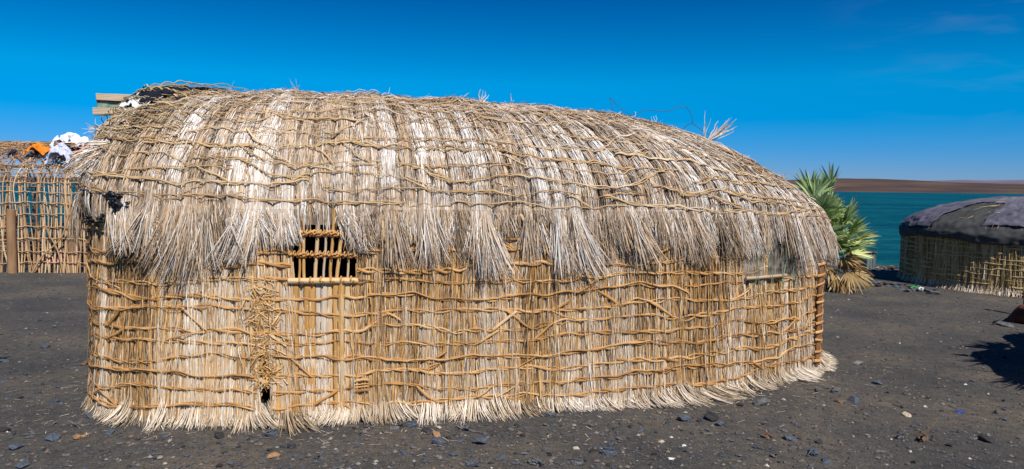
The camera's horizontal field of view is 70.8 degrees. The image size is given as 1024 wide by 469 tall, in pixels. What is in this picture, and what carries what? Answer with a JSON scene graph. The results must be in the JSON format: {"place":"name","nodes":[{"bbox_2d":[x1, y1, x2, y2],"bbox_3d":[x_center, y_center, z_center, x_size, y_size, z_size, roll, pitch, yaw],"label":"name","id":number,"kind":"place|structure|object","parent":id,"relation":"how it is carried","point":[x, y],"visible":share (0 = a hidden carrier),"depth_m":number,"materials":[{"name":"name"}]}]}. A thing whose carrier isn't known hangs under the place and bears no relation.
{"place":"outdoors","nodes":[
{"label":"outdoors","id":0,"kind":"place"},
{"bbox_2d":[0,236,1023,468],"bbox_3d":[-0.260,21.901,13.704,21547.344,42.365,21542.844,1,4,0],"label":"ground","id":1,"kind":"structure","parent":0,"point":[862,335],"depth_m":5.00,"materials":[{"name":"grey gravel"}]},
{"bbox_2d":[0,426,10,431],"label":"stone","id":2,"kind":"object","parent":1,"relation":"on","point":[3,429],"visible":1,"depth_m":4.61,"materials":[{"name":"grey stone"}]},
{"bbox_2d":[0,355,16,361],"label":"stone","id":3,"kind":"object","parent":1,"relation":"on","point":[3,359],"visible":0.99,"depth_m":6.42,"materials":[{"name":"grey stone"}]},
{"bbox_2d":[8,443,23,449],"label":"stone","id":4,"kind":"object","parent":1,"relation":"on","point":[15,446],"visible":1,"depth_m":4.29,"materials":[{"name":"grey stone"}]},
{"bbox_2d":[15,461,29,468],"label":"stone","id":5,"kind":"object","parent":1,"relation":"on","point":[22,464],"visible":1,"depth_m":4.02,"materials":[{"name":"grey stone"}]},
{"bbox_2d":[0,223,86,258],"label":"firewood pile","id":6,"kind":"object","parent":1,"relation":"on","point":[31,247],"visible":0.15,"depth_m":14.56,"materials":[{"name":"brown plant"}]},
{"bbox_2d":[0,140,87,272],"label":"stick hut frame","id":7,"kind":"object","parent":1,"relation":"on","point":[9,219],"visible":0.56,"depth_m":12.62,"materials":[{"name":"brown plant"}]},
{"bbox_2d":[7,149,21,158],"bbox_3d":[-8.864,-1.431,12.842,0.191,0.191,0.244,1,4,0],"label":"rag","id":8,"kind":"object","parent":7,"relation":"hanging from","point":[13,151],"visible":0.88,"depth_m":12.76,"materials":[{"name":"black fabric"}]},
{"bbox_2d":[22,143,49,155],"bbox_3d":[-8.403,-1.514,12.837,0.403,0.252,0.459,1,4,0],"label":"rag","id":9,"kind":"object","parent":7,"relation":"on","point":[42,149],"visible":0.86,"depth_m":12.70,"materials":[{"name":"orange fabric"}]},
{"bbox_2d":[44,142,76,164],"bbox_3d":[-7.908,-1.408,12.635,0.468,0.412,0.302,1,4,0],"label":"rag","id":10,"kind":"object","parent":7,"relation":"hanging from","point":[61,148],"visible":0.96,"depth_m":12.57,"materials":[{"name":"white fabric"}]},
{"bbox_2d":[49,132,88,147],"bbox_3d":[-7.854,-1.646,12.824,0.566,0.357,0.459,1,4,0],"label":"rag","id":11,"kind":"object","parent":7,"relation":"on","point":[68,137],"visible":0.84,"depth_m":12.71,"materials":[{"name":"white fabric"}]},
{"bbox_2d":[73,143,87,154],"bbox_3d":[-7.557,-1.482,12.838,0.436,0.319,0.404,1,4,0],"label":"rag","id":12,"kind":"object","parent":7,"relation":"hanging from","point":[78,148],"visible":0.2,"depth_m":12.73,"materials":[{"name":"red fabric"}]},
{"bbox_2d":[40,344,49,347],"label":"stone","id":13,"kind":"object","parent":1,"relation":"on","point":[45,346],"visible":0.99,"depth_m":7.00,"materials":[{"name":"grey stone"}]},
{"bbox_2d":[44,433,59,441],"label":"stone","id":14,"kind":"object","parent":1,"relation":"on","point":[53,437],"visible":1,"depth_m":4.45,"materials":[{"name":"grey stone"}]},
{"bbox_2d":[40,253,66,263],"bbox_3d":[-9.094,0.483,14.464,0.723,0.310,0.565,1,4,0],"label":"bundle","id":15,"kind":"object","parent":1,"relation":"on","point":[51,260],"visible":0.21,"depth_m":14.31,"materials":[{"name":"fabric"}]},
{"bbox_2d":[49,399,64,403],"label":"stone","id":16,"kind":"object","parent":1,"relation":"on","point":[55,401],"visible":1,"depth_m":5.20,"materials":[{"name":"grey stone"}]},
{"bbox_2d":[67,419,81,428],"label":"stone","id":17,"kind":"object","parent":1,"relation":"on","point":[77,424],"visible":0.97,"depth_m":4.71,"materials":[{"name":"grey stone"}]},
{"bbox_2d":[72,433,88,439],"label":"stone","id":18,"kind":"object","parent":1,"relation":"on","point":[76,436],"visible":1,"depth_m":4.50,"materials":[{"name":"stone"}]},
{"bbox_2d":[86,412,93,417],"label":"stone","id":19,"kind":"object","parent":1,"relation":"on","point":[89,415],"visible":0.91,"depth_m":4.88,"materials":[{"name":"grey stone"}]},
{"bbox_2d":[105,429,114,434],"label":"stone","id":20,"kind":"object","parent":1,"relation":"on","point":[109,431],"visible":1,"depth_m":4.58,"materials":[{"name":"grey stone"}]},
{"bbox_2d":[214,432,223,438],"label":"stone","id":21,"kind":"object","parent":1,"relation":"on","point":[218,435],"visible":1,"depth_m":4.53,"materials":[{"name":"grey stone"}]},
{"bbox_2d":[261,429,278,436],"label":"stone","id":22,"kind":"object","parent":1,"relation":"on","point":[271,432],"visible":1,"depth_m":4.58,"materials":[{"name":"grey stone"}]},
{"bbox_2d":[267,452,280,458],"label":"stone","id":23,"kind":"object","parent":1,"relation":"on","point":[272,455],"visible":1,"depth_m":4.20,"materials":[{"name":"stone"}]},
{"bbox_2d":[287,444,295,447],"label":"stone","id":24,"kind":"object","parent":1,"relation":"on","point":[291,445],"visible":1,"depth_m":4.35,"materials":[{"name":"grey stone"}]},
{"bbox_2d":[390,426,399,429],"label":"stone","id":25,"kind":"object","parent":1,"relation":"on","point":[394,427],"visible":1,"depth_m":4.73,"materials":[{"name":"grey stone"}]},
{"bbox_2d":[400,419,416,427],"bbox_3d":[-0.679,1.262,4.778,0.147,0.048,0.054,-3,5,-43],"label":"stone","id":26,"kind":"object","parent":1,"relation":"on","point":[412,424],"visible":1,"depth_m":4.78,"materials":[{"name":"grey stone"}]},
{"bbox_2d":[421,427,430,431],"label":"stone","id":27,"kind":"object","parent":1,"relation":"on","point":[425,429],"visible":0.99,"depth_m":4.68,"materials":[{"name":"grey stone"}]},
{"bbox_2d":[433,431,440,436],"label":"stone","id":28,"kind":"object","parent":1,"relation":"on","point":[436,434],"visible":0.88,"depth_m":4.61,"materials":[{"name":"stone"}]},
{"bbox_2d":[432,436,445,443],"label":"stone","id":29,"kind":"object","parent":1,"relation":"on","point":[438,440],"visible":0.95,"depth_m":4.45,"materials":[{"name":"grey stone"}]},
{"bbox_2d":[61,80,843,436],"bbox_3d":[-0.178,-0.036,6.488,6.796,2.474,3.666,0,4,-8],"label":"thatched hut","id":30,"kind":"object","parent":1,"relation":"on","point":[333,258],"visible":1,"depth_m":4.96,"materials":[{"name":"wicker"}]},
{"bbox_2d":[92,107,114,115],"bbox_3d":[-3.368,-1.068,6.300,0.521,0.078,0.148,-1,4,-29],"label":"plank","id":31,"kind":"object","parent":30,"relation":"on","point":[100,111],"visible":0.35,"depth_m":6.15,"materials":[{"name":"brown wood"}]},
{"bbox_2d":[97,101,119,107],"bbox_3d":[-3.370,-1.133,6.338,0.492,0.076,0.148,-2,4,-31],"label":"plank","id":32,"kind":"object","parent":31,"relation":"on","point":[104,104],"visible":0.31,"depth_m":6.19,"materials":[{"name":"green wood"}]},
{"bbox_2d":[96,93,132,101],"bbox_3d":[-3.361,-1.196,6.312,0.499,0.077,0.148,-1,4,-30],"label":"plank","id":33,"kind":"object","parent":32,"relation":"on","point":[110,97],"visible":0.47,"depth_m":6.19,"materials":[{"name":"brown wood"}]},
{"bbox_2d":[82,190,129,222],"bbox_3d":[-2.660,-0.179,4.726,0.411,0.224,0.148,2,4,16],"label":"door plastic","id":34,"kind":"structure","parent":30,"relation":"in","point":[114,202],"depth_m":4.68,"materials":[{"name":"black plastic"}]},
{"bbox_2d":[744,233,786,279],"bbox_3d":[2.010,0.133,5.667,0.505,0.429,0.062,-2,5,-35],"label":"window frame","id":35,"kind":"structure","parent":30,"relation":"in","point":[775,275],"depth_m":5.76,"materials":[{"name":"brown wood"}]},
{"bbox_2d":[449,451,457,455],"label":"stone","id":36,"kind":"object","parent":1,"relation":"on","point":[453,453],"visible":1,"depth_m":4.26,"materials":[{"name":"grey stone"}]},
{"bbox_2d":[456,426,482,432],"bbox_3d":[-0.267,1.274,4.728,0.199,0.053,0.095,2,4,15],"label":"stone","id":37,"kind":"object","parent":1,"relation":"on","point":[463,428],"visible":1,"depth_m":4.72,"materials":[{"name":"grey stone"}]},
{"bbox_2d":[466,461,478,466],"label":"stone","id":38,"kind":"object","parent":1,"relation":"on","point":[473,463],"visible":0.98,"depth_m":4.10,"materials":[{"name":"grey stone"}]},
{"bbox_2d":[34,360,912,457],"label":"straw litter","id":39,"kind":"object","parent":1,"relation":"on","point":[406,430],"visible":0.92,"depth_m":4.81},
{"bbox_2d":[472,437,486,443],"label":"stone","id":40,"kind":"object","parent":1,"relation":"on","point":[480,440],"visible":1,"depth_m":4.48,"materials":[{"name":"grey stone"}]},
{"bbox_2d":[497,454,505,460],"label":"stone","id":41,"kind":"object","parent":1,"relation":"on","point":[500,457],"visible":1,"depth_m":4.21,"materials":[{"name":"grey stone"}]},
{"bbox_2d":[526,456,544,466],"bbox_3d":[0.142,1.307,4.130,0.087,0.056,0.163,-1,4,-22],"label":"stone","id":42,"kind":"object","parent":1,"relation":"on","point":[535,461],"visible":1,"depth_m":4.12,"materials":[{"name":"grey stone"}]},
{"bbox_2d":[532,411,556,416],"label":"stone","id":43,"kind":"object","parent":1,"relation":"on","point":[552,414],"visible":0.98,"depth_m":4.98,"materials":[{"name":"grey stone"}]},
{"bbox_2d":[569,458,584,465],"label":"stone","id":44,"kind":"object","parent":1,"relation":"on","point":[577,461],"visible":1,"depth_m":4.15,"materials":[{"name":"grey stone"}]},
{"bbox_2d":[597,447,618,454],"bbox_3d":[0.575,1.296,4.320,0.144,0.048,0.105,-4,20,-17],"label":"stone","id":45,"kind":"object","parent":1,"relation":"on","point":[607,451],"visible":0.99,"depth_m":4.31,"materials":[{"name":"grey stone"}]},
{"bbox_2d":[677,415,691,420],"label":"stone","id":46,"kind":"object","parent":1,"relation":"on","point":[683,417],"visible":1,"depth_m":4.90,"materials":[{"name":"grey stone"}]},
{"bbox_2d":[704,411,718,421],"bbox_3d":[1.373,1.253,4.962,0.097,0.062,0.131,11,5,29],"label":"stone","id":47,"kind":"object","parent":1,"relation":"on","point":[711,416],"visible":1,"depth_m":4.92,"materials":[{"name":"grey stone"}]},
{"bbox_2d":[715,421,723,425],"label":"stone","id":48,"kind":"object","parent":1,"relation":"on","point":[719,423],"visible":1,"depth_m":4.82,"materials":[{"name":"grey stone"}]},
{"bbox_2d":[752,397,769,405],"bbox_3d":[1.835,1.231,5.309,0.126,0.061,0.109,-14,7,2],"label":"stone","id":49,"kind":"object","parent":1,"relation":"on","point":[762,401],"visible":0.97,"depth_m":5.27,"materials":[{"name":"grey stone"}]},
{"bbox_2d":[760,427,775,438],"bbox_3d":[1.623,1.272,4.606,0.138,0.065,0.050,6,5,42],"label":"stone","id":50,"kind":"object","parent":1,"relation":"on","point":[766,435],"visible":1,"depth_m":4.59,"materials":[{"name":"brown stone"}]},
{"bbox_2d":[783,434,797,441],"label":"stone","id":51,"kind":"object","parent":1,"relation":"on","point":[789,437],"visible":0.97,"depth_m":4.55,"materials":[{"name":"grey stone"}]},
{"bbox_2d":[808,446,819,455],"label":"stone","id":52,"kind":"object","parent":1,"relation":"on","point":[813,451],"visible":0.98,"depth_m":4.31,"materials":[{"name":"grey stone"}]},
{"bbox_2d":[809,384,821,391],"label":"stone","id":53,"kind":"object","parent":1,"relation":"on","point":[818,389],"visible":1,"depth_m":5.69,"materials":[{"name":"grey stone"}]},
{"bbox_2d":[822,457,830,463],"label":"stone","id":54,"kind":"object","parent":1,"relation":"on","point":[825,460],"visible":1,"depth_m":4.19,"materials":[{"name":"grey stone"}]},
{"bbox_2d":[825,385,840,393],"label":"stone","id":55,"kind":"object","parent":1,"relation":"on","point":[835,389],"visible":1,"depth_m":5.70,"materials":[{"name":"grey stone"}]},
{"bbox_2d":[793,163,878,294],"bbox_3d":[5.223,-0.113,12.169,2.215,2.264,2.225,-2,4,-31],"label":"fan palm","id":56,"kind":"object","parent":1,"relation":"on","point":[819,191],"visible":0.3,"depth_m":11.64,"materials":[{"name":"green plant"}]},
{"bbox_2d":[834,399,843,403],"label":"stone","id":57,"kind":"object","parent":1,"relation":"on","point":[840,401],"visible":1,"depth_m":5.42,"materials":[{"name":"brown stone"}]},
{"bbox_2d":[848,396,859,403],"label":"stone","id":58,"kind":"object","parent":1,"relation":"on","point":[854,399],"visible":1,"depth_m":5.46,"materials":[{"name":"grey stone"}]},
{"bbox_2d":[852,359,863,364],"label":"stone","id":59,"kind":"object","parent":1,"relation":"on","point":[857,362],"visible":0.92,"depth_m":6.63,"materials":[{"name":"white stone"}]},
{"bbox_2d":[860,250,876,269],"bbox_3d":[7.569,0.537,15.368,0.244,0.400,0.356,0,4,-11],"label":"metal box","id":60,"kind":"object","parent":1,"relation":"on","point":[871,263],"visible":0.5,"depth_m":15.23,"materials":[{"name":"grey metal"}]},
{"bbox_2d":[872,380,881,384],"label":"stone","id":61,"kind":"object","parent":1,"relation":"on","point":[878,382],"visible":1,"depth_m":6.00,"materials":[{"name":"grey stone"}]},
{"bbox_2d":[876,264,887,269],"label":"stone","id":62,"kind":"object","parent":1,"relation":"on","point":[881,268],"visible":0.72,"depth_m":15.47,"materials":[{"name":"grey stone"}]},
{"bbox_2d":[895,430,911,438],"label":"stone","id":63,"kind":"object","parent":1,"relation":"on","point":[900,435],"visible":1,"depth_m":4.64,"materials":[{"name":"grey stone"}]},
{"bbox_2d":[902,412,911,416],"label":"stone","id":64,"kind":"object","parent":1,"relation":"on","point":[906,414],"visible":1,"depth_m":5.12,"materials":[{"name":"beige stone"}]},
{"bbox_2d":[918,421,936,441],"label":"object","id":65,"kind":"object","parent":1,"relation":"on","point":[923,436],"visible":1,"depth_m":4.59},
{"bbox_2d":[896,196,1023,297],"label":"round hut","id":66,"kind":"object","parent":1,"relation":"on","point":[974,245],"visible":1,"depth_m":11.81,"materials":[{"name":"wicker"}]},
{"bbox_2d":[978,434,994,443],"bbox_3d":[3.039,1.310,4.608,0.074,0.047,0.100,11,12,-14],"label":"stone","id":67,"kind":"object","parent":1,"relation":"on","point":[984,438],"visible":1,"depth_m":4.59,"materials":[{"name":"grey stone"}]},
{"bbox_2d":[996,321,1013,327],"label":"stone","id":68,"kind":"object","parent":1,"relation":"on","point":[1004,324],"visible":0.99,"depth_m":8.66,"materials":[{"name":"grey stone"}]},
{"bbox_2d":[1006,304,1023,323],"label":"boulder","id":69,"kind":"object","parent":1,"relation":"on","point":[1016,315],"visible":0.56,"depth_m":8.80,"materials":[{"name":"brown stone"}]},
{"bbox_2d":[0,182,1023,265],"bbox_3d":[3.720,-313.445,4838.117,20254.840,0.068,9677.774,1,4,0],"label":"water","id":70,"kind":"structure","parent":0,"point":[885,214],"depth_m":79.31,"materials":[{"name":"teal liquid"}]},
{"bbox_2d":[0,0,1023,180],"label":"sky","id":71,"kind":"structure","parent":0,"point":[923,90],"materials":[{"name":"blue"}]},
{"bbox_2d":[1,177,1023,193],"bbox_3d":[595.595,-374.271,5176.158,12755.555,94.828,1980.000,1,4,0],"label":"hills","id":72,"kind":"structure","parent":0,"point":[875,185],"depth_m":4462.05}
]}

